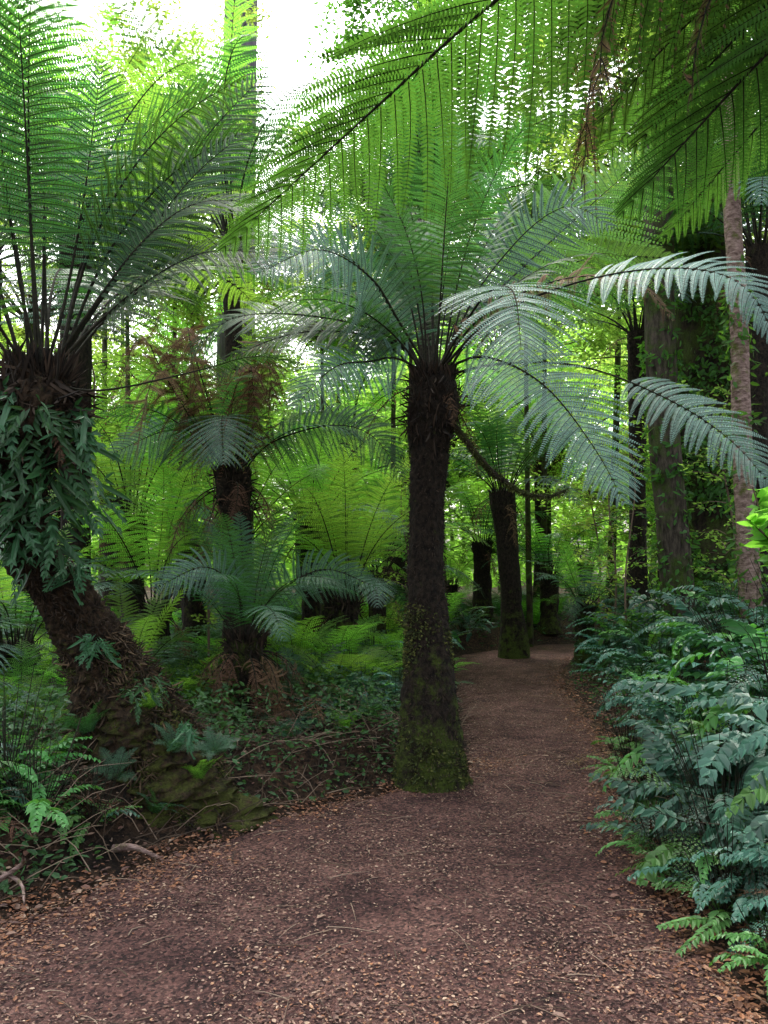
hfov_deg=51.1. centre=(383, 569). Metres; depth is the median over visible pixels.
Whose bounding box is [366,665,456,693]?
shield fern
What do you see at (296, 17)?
sky
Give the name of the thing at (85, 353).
tree
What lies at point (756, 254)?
tree
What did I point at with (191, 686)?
ground fern
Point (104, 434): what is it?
young tree
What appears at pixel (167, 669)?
ground fern
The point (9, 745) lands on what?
shield fern
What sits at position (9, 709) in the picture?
ground fern
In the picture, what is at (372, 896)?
path
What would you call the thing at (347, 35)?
tree
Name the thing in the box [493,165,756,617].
tree
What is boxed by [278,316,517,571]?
tree
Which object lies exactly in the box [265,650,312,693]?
ground fern
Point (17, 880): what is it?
fallen branch
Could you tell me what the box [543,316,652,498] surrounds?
tree fern
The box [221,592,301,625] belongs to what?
ground fern
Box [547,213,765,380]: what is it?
tree
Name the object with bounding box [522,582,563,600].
ground fern
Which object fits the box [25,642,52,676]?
ground fern
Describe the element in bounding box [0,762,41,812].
shield fern
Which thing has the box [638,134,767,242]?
tree
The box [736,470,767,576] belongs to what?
leafy shrub
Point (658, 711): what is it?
shield fern
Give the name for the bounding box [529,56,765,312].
tree
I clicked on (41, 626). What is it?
ground fern
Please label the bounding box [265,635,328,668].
shield fern
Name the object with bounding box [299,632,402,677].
shield fern
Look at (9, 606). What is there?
ground fern
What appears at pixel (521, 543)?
tree
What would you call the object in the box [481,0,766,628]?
tree
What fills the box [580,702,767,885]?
shield fern
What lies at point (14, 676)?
ground fern
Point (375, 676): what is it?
shield fern
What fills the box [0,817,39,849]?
fallen frond
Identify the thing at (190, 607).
tree fern
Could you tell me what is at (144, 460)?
tree fern
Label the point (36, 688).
ground fern
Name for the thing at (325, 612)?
tree fern
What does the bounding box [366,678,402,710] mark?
ground fern
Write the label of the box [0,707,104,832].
young fern
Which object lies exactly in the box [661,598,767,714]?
shield fern
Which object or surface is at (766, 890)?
fallen frond
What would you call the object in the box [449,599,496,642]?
shield fern
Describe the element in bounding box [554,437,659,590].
tree fern
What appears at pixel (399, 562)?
tree fern
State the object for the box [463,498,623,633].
tree fern
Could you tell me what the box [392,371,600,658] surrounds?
tree fern
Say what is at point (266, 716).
ground fern
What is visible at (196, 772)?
ground fern
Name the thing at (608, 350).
tree
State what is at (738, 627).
shield fern
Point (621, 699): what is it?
shield fern
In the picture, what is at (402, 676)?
ground fern
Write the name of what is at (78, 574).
kangaroo fern
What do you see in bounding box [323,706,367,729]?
ground fern
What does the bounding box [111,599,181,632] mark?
ground fern
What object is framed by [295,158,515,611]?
tree
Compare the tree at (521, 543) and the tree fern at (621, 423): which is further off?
the tree at (521, 543)
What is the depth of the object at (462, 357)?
21.49 m
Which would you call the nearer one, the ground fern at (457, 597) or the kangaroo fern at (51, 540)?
the kangaroo fern at (51, 540)
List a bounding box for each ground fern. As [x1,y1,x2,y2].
[0,594,32,617]
[0,639,62,706]
[0,674,70,738]
[0,692,37,731]
[2,611,44,640]
[2,623,23,640]
[3,634,53,677]
[12,683,71,738]
[18,616,47,634]
[23,628,156,686]
[23,660,164,700]
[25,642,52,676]
[31,730,77,760]
[55,700,110,734]
[75,772,112,793]
[82,746,137,781]
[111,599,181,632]
[124,683,165,711]
[136,789,187,813]
[141,633,178,674]
[149,655,220,681]
[151,721,199,752]
[159,664,222,702]
[160,671,237,706]
[169,611,222,641]
[176,627,297,670]
[177,605,222,631]
[181,757,219,778]
[188,636,221,661]
[192,726,240,759]
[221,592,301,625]
[251,700,308,731]
[259,601,301,626]
[264,615,355,671]
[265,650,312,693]
[266,646,360,702]
[267,614,398,664]
[267,716,311,737]
[268,639,327,657]
[279,643,399,701]
[303,626,335,647]
[305,672,376,709]
[309,638,402,690]
[319,643,401,668]
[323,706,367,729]
[324,592,450,637]
[346,590,406,606]
[351,693,398,717]
[354,620,404,667]
[356,595,402,628]
[360,596,455,638]
[366,668,474,702]
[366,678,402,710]
[387,637,479,684]
[405,585,489,623]
[454,590,500,613]
[492,589,533,616]
[521,595,571,627]
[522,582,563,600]
[537,592,570,612]
[561,571,619,591]
[575,583,605,602]
[596,574,655,599]
[613,618,691,661]
[634,594,732,624]
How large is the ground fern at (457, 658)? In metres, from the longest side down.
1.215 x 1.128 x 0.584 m
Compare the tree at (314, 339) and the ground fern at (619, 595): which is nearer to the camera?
the tree at (314, 339)
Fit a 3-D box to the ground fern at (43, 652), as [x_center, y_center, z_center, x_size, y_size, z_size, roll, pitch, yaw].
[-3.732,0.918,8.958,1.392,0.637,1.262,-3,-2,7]
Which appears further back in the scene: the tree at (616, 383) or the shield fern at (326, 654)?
the tree at (616, 383)
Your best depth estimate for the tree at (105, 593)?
12.35 m
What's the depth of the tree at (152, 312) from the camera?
12.47 m
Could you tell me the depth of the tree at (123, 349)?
17.28 m
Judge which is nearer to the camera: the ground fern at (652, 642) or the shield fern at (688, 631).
the shield fern at (688, 631)
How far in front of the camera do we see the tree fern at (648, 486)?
14.00 m
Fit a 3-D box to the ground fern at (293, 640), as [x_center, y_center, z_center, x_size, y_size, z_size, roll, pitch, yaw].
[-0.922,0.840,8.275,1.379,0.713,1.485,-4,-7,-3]
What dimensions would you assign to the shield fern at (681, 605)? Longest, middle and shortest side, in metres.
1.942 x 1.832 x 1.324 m
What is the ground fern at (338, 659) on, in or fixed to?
on the ground
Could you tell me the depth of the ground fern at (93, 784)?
4.62 m
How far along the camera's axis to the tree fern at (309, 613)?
10.84 m
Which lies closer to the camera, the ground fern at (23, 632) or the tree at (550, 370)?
the ground fern at (23, 632)
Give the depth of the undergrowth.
5.72 m
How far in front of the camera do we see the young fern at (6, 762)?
4.27 m
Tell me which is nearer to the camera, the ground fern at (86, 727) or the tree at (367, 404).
the ground fern at (86, 727)
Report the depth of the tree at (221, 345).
15.75 m
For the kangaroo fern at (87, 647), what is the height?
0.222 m
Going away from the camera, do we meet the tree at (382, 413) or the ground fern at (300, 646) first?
the ground fern at (300, 646)
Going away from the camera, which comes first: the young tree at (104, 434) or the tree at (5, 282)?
the young tree at (104, 434)
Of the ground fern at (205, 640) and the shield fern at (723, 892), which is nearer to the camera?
the shield fern at (723, 892)
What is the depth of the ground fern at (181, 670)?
7.56 m
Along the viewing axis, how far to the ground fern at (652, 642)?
9.35 m
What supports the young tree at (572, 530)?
on the ground
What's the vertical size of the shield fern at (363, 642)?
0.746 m
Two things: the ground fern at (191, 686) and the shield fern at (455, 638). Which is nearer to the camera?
the ground fern at (191, 686)
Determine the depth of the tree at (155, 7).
12.92 m
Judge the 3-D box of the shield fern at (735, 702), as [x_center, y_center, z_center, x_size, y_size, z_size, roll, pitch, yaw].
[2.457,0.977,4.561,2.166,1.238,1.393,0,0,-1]
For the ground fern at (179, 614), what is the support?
on the ground
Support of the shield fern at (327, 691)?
on the ground
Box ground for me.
[0,571,767,1023]
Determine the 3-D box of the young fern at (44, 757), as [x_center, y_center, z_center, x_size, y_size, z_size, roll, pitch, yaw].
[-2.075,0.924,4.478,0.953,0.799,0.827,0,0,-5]
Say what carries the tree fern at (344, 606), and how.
on the ground
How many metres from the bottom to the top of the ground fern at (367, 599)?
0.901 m
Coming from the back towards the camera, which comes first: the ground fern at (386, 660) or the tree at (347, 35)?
the tree at (347, 35)
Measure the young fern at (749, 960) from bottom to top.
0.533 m
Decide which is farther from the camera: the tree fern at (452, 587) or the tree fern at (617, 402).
the tree fern at (452, 587)
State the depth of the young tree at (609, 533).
11.38 m
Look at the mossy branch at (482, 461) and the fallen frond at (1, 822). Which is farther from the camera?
the mossy branch at (482, 461)
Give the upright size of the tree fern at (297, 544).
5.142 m
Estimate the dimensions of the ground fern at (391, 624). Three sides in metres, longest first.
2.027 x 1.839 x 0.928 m
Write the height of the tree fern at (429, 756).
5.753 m
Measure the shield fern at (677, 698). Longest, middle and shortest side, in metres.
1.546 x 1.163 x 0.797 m
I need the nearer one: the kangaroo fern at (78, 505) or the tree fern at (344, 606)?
the kangaroo fern at (78, 505)
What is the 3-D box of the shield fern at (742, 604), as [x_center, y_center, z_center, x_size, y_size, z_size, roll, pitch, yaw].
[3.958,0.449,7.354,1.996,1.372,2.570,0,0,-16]
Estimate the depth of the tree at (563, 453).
21.08 m
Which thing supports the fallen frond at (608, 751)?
on the ground
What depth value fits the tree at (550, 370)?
26.51 m
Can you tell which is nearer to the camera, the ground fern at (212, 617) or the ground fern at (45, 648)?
the ground fern at (45, 648)
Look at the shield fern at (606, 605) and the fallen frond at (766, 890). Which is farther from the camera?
the shield fern at (606, 605)
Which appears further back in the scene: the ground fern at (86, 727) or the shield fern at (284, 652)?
the shield fern at (284, 652)
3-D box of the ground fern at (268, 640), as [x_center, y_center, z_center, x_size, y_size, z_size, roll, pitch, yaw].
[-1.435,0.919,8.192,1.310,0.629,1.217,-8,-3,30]
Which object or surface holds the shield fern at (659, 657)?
on the ground
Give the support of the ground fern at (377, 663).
on the ground
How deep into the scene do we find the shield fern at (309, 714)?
6.61 m
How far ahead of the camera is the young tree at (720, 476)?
9.41 m
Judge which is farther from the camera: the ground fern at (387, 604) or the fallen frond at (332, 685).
the ground fern at (387, 604)
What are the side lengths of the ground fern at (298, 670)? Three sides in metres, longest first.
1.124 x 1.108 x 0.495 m
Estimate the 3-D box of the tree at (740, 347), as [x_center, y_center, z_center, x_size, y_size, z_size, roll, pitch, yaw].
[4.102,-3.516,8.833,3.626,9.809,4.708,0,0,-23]
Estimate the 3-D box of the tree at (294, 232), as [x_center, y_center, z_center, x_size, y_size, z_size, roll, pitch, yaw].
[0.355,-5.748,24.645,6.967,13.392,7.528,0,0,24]
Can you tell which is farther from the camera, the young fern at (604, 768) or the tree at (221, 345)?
the tree at (221, 345)
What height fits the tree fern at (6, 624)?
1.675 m
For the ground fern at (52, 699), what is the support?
on the ground
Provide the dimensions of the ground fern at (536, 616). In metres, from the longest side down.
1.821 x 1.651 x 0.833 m
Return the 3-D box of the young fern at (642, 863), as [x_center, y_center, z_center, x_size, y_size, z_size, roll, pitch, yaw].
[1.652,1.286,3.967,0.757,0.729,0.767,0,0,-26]
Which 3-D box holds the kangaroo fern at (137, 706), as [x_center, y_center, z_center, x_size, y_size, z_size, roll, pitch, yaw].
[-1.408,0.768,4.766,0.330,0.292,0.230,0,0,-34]
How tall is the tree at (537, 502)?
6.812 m
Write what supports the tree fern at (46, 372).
on the ground
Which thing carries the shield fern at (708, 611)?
on the ground
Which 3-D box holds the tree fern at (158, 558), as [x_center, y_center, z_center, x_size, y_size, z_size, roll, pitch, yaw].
[-2.465,0.035,8.589,2.954,2.669,2.852,0,0,30]
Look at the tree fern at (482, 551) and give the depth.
17.82 m
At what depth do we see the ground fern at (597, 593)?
22.27 m
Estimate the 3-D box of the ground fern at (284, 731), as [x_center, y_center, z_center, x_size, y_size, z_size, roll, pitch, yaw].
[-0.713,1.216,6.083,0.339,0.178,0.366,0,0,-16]
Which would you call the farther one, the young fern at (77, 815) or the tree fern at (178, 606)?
the tree fern at (178, 606)
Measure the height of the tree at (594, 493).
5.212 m
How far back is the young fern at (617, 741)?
6.86 m
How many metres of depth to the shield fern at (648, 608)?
10.55 m
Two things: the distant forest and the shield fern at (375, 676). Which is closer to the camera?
the shield fern at (375, 676)
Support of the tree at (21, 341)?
on the ground
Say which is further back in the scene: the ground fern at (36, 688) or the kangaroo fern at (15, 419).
the ground fern at (36, 688)
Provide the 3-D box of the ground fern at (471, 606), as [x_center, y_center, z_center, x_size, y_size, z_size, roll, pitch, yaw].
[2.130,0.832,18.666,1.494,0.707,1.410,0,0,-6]
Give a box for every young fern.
[0,663,100,808]
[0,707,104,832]
[0,742,26,819]
[41,750,141,860]
[581,710,669,785]
[591,689,652,757]
[591,780,714,889]
[594,746,690,844]
[615,746,767,900]
[652,801,767,956]
[708,842,767,994]
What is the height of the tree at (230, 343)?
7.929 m
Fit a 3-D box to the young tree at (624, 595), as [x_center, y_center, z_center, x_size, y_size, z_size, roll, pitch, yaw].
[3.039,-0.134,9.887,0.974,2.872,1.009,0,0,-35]
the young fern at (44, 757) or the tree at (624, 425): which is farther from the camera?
the tree at (624, 425)
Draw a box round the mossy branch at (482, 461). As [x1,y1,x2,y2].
[451,419,569,502]
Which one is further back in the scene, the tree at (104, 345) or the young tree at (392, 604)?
the tree at (104, 345)
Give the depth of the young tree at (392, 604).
11.03 m
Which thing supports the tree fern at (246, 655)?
on the ground
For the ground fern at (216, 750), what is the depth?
4.99 m
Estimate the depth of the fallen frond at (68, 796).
4.26 m
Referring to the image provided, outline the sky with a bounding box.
[0,0,764,570]
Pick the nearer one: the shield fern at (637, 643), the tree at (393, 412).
the shield fern at (637, 643)
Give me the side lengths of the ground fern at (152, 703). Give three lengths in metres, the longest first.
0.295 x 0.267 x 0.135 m
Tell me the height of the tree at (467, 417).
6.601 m
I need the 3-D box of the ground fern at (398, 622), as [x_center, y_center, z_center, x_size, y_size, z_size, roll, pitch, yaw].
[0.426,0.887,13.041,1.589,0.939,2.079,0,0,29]
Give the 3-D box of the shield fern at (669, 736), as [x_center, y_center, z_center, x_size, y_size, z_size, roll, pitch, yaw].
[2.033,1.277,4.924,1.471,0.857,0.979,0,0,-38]
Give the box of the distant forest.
[0,294,657,587]
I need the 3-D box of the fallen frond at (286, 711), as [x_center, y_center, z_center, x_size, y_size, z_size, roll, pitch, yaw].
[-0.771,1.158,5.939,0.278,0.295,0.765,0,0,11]
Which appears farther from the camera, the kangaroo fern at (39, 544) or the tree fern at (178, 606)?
the tree fern at (178, 606)
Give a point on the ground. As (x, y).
(114, 833)
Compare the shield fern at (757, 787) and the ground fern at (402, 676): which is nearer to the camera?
the shield fern at (757, 787)
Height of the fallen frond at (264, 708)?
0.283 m
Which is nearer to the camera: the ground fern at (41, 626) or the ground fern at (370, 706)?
the ground fern at (370, 706)
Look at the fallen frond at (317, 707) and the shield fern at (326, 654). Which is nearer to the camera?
the fallen frond at (317, 707)
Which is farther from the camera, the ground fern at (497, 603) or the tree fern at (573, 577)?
the ground fern at (497, 603)
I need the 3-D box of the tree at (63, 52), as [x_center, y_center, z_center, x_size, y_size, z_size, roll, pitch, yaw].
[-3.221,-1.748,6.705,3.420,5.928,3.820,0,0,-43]
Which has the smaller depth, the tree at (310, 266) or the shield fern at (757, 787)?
the shield fern at (757, 787)
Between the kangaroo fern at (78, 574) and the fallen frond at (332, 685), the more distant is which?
the fallen frond at (332, 685)
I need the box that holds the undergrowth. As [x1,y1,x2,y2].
[0,584,767,952]
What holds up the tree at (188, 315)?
on the ground
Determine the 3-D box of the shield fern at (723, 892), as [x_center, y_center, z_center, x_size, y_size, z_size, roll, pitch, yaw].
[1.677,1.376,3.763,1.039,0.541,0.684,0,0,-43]
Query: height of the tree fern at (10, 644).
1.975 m
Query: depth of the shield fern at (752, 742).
3.95 m
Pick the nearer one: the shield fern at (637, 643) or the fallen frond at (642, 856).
the fallen frond at (642, 856)
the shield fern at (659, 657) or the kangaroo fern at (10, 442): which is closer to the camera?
the kangaroo fern at (10, 442)
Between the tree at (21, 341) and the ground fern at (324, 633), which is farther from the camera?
the tree at (21, 341)
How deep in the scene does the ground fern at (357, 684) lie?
7.03 m
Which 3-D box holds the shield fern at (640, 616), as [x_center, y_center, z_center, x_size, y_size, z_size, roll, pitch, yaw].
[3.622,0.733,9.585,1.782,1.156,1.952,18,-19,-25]
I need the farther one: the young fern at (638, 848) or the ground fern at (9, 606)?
the ground fern at (9, 606)
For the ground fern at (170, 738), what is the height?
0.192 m
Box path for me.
[0,644,751,1023]
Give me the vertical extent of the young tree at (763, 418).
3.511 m
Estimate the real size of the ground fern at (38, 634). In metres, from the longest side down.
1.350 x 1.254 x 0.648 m
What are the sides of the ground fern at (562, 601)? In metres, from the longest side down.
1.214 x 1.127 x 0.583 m
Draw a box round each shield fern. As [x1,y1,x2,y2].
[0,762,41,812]
[1,733,29,758]
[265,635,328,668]
[267,641,374,696]
[272,679,357,727]
[286,691,341,731]
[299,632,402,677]
[322,623,403,668]
[325,656,400,708]
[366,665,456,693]
[370,689,399,723]
[448,621,471,641]
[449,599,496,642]
[451,631,464,662]
[560,600,629,662]
[565,607,655,679]
[575,563,661,652]
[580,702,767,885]
[583,564,722,657]
[585,631,709,709]
[595,646,767,737]
[596,616,680,695]
[597,662,767,791]
[620,638,767,825]
[620,661,753,765]
[621,581,737,648]
[624,580,767,673]
[627,808,767,922]
[631,713,743,817]
[642,584,767,705]
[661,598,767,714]
[669,563,760,635]
[670,617,767,731]
[684,553,767,661]
[718,699,767,820]
[720,831,767,954]
[725,734,767,882]
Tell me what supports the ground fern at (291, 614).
on the ground
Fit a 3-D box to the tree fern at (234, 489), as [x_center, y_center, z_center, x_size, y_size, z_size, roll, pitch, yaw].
[-1.438,-0.546,7.894,2.869,4.108,2.582,0,0,-23]
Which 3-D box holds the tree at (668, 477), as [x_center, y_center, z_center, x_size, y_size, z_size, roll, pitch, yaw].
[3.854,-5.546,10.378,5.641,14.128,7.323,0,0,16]
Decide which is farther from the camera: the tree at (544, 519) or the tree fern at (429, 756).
the tree at (544, 519)
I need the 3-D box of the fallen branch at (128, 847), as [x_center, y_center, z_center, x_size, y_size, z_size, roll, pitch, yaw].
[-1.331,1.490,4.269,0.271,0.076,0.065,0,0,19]
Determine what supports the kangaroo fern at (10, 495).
attached to the tree fern at (46, 372)
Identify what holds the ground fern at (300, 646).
on the ground
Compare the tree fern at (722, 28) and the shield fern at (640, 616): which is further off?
the shield fern at (640, 616)
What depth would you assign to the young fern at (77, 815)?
4.38 m
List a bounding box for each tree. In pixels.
[0,209,146,641]
[0,221,56,352]
[0,310,205,427]
[0,313,188,532]
[2,76,223,595]
[12,130,257,516]
[16,126,337,545]
[35,0,309,602]
[46,350,150,619]
[59,74,213,483]
[92,326,370,542]
[130,339,373,497]
[162,433,264,662]
[207,236,425,552]
[209,353,459,554]
[212,0,257,628]
[244,27,596,365]
[255,205,402,503]
[277,129,488,297]
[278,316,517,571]
[280,62,511,542]
[289,346,585,592]
[294,0,548,358]
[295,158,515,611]
[371,454,409,628]
[377,297,624,591]
[405,492,463,584]
[415,99,603,646]
[440,101,641,570]
[445,466,607,597]
[451,330,647,572]
[463,346,628,611]
[477,21,683,641]
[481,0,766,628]
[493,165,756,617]
[515,427,656,574]
[521,2,767,618]
[527,1,704,635]
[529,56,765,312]
[538,233,762,426]
[538,368,654,527]
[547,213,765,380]
[551,422,627,632]
[570,445,648,665]
[577,61,767,603]
[583,445,662,648]
[613,385,659,588]
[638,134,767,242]
[678,380,736,595]
[752,366,767,606]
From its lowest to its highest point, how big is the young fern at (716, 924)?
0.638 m
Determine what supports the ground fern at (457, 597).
on the ground
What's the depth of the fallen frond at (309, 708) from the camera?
6.02 m
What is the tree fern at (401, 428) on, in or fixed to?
on the ground
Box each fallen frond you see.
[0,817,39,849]
[16,780,134,822]
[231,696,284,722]
[250,700,330,728]
[253,703,272,726]
[258,709,301,737]
[298,682,359,706]
[300,691,330,727]
[561,747,626,764]
[624,851,722,872]
[694,889,767,932]
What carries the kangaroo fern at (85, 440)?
attached to the tree fern at (46, 372)
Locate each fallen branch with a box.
[0,855,25,881]
[0,869,24,904]
[111,843,157,857]
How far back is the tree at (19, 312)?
10.47 m
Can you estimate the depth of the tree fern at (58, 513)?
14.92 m
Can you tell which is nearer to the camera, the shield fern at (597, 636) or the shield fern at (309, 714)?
the shield fern at (309, 714)
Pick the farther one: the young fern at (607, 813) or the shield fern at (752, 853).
the young fern at (607, 813)
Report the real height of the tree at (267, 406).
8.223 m
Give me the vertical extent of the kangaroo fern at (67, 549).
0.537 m
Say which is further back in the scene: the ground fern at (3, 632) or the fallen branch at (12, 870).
the ground fern at (3, 632)
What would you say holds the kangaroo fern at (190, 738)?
attached to the tree fern at (46, 372)
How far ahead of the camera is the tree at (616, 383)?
16.93 m
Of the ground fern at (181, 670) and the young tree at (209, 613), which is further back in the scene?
the young tree at (209, 613)
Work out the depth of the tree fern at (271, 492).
9.96 m
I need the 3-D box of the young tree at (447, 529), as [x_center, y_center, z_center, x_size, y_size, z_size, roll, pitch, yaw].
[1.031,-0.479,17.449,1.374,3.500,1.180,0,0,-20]
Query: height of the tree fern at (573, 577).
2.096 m
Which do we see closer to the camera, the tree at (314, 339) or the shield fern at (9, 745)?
the shield fern at (9, 745)
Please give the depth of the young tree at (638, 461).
11.70 m
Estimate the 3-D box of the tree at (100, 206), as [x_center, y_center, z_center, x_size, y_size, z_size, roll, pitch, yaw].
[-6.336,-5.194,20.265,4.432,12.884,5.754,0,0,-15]
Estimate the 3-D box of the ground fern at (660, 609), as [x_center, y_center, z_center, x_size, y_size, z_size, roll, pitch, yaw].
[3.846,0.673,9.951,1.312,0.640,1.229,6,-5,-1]
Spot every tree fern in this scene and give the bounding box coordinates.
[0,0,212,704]
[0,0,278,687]
[0,0,304,838]
[0,346,139,632]
[0,521,147,693]
[0,616,44,706]
[12,578,242,692]
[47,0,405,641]
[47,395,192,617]
[48,354,270,630]
[58,447,291,667]
[91,428,307,659]
[92,292,408,697]
[98,262,299,621]
[100,404,370,626]
[109,500,380,732]
[162,385,409,634]
[185,114,767,793]
[211,406,371,599]
[215,0,767,260]
[220,445,476,639]
[254,449,408,641]
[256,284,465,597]
[275,459,491,642]
[335,366,485,598]
[337,444,485,626]
[337,488,467,600]
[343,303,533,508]
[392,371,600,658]
[405,529,496,616]
[444,463,556,623]
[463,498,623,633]
[521,537,654,664]
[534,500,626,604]
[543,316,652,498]
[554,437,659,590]
[574,434,655,534]
[592,391,628,455]
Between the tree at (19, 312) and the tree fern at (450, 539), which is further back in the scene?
the tree fern at (450, 539)
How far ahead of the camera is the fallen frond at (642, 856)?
4.06 m
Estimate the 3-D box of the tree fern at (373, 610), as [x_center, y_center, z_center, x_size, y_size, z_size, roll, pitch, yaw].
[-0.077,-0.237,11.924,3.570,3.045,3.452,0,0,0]
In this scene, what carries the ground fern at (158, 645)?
on the ground
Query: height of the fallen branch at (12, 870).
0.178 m
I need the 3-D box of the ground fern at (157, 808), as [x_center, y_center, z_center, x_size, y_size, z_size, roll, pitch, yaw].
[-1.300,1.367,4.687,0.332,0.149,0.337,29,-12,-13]
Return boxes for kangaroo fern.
[0,376,33,483]
[0,394,95,482]
[0,453,89,560]
[0,462,33,511]
[0,498,56,571]
[0,517,90,608]
[11,472,132,569]
[22,397,124,497]
[43,550,98,606]
[67,634,121,669]
[115,672,170,721]
[166,720,207,759]
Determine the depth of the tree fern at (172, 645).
7.11 m
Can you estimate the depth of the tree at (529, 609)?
16.32 m
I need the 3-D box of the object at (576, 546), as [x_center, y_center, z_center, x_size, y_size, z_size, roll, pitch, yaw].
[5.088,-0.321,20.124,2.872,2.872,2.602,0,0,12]
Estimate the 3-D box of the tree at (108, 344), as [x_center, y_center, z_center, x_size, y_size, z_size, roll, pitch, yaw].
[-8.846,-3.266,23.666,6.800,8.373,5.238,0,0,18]
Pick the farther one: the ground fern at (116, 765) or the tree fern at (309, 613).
the tree fern at (309, 613)
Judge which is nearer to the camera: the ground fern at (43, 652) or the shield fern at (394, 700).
the shield fern at (394, 700)
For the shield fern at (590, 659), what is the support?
on the ground
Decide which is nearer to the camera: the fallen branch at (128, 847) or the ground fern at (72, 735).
the fallen branch at (128, 847)
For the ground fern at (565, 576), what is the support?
on the ground
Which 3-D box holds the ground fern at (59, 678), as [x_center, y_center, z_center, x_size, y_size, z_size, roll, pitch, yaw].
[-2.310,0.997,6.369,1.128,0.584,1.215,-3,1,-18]
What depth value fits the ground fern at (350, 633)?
8.26 m
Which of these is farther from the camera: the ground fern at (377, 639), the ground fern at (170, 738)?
the ground fern at (377, 639)
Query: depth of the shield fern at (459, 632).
14.98 m
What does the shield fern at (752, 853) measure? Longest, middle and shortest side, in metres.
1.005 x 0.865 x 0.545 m

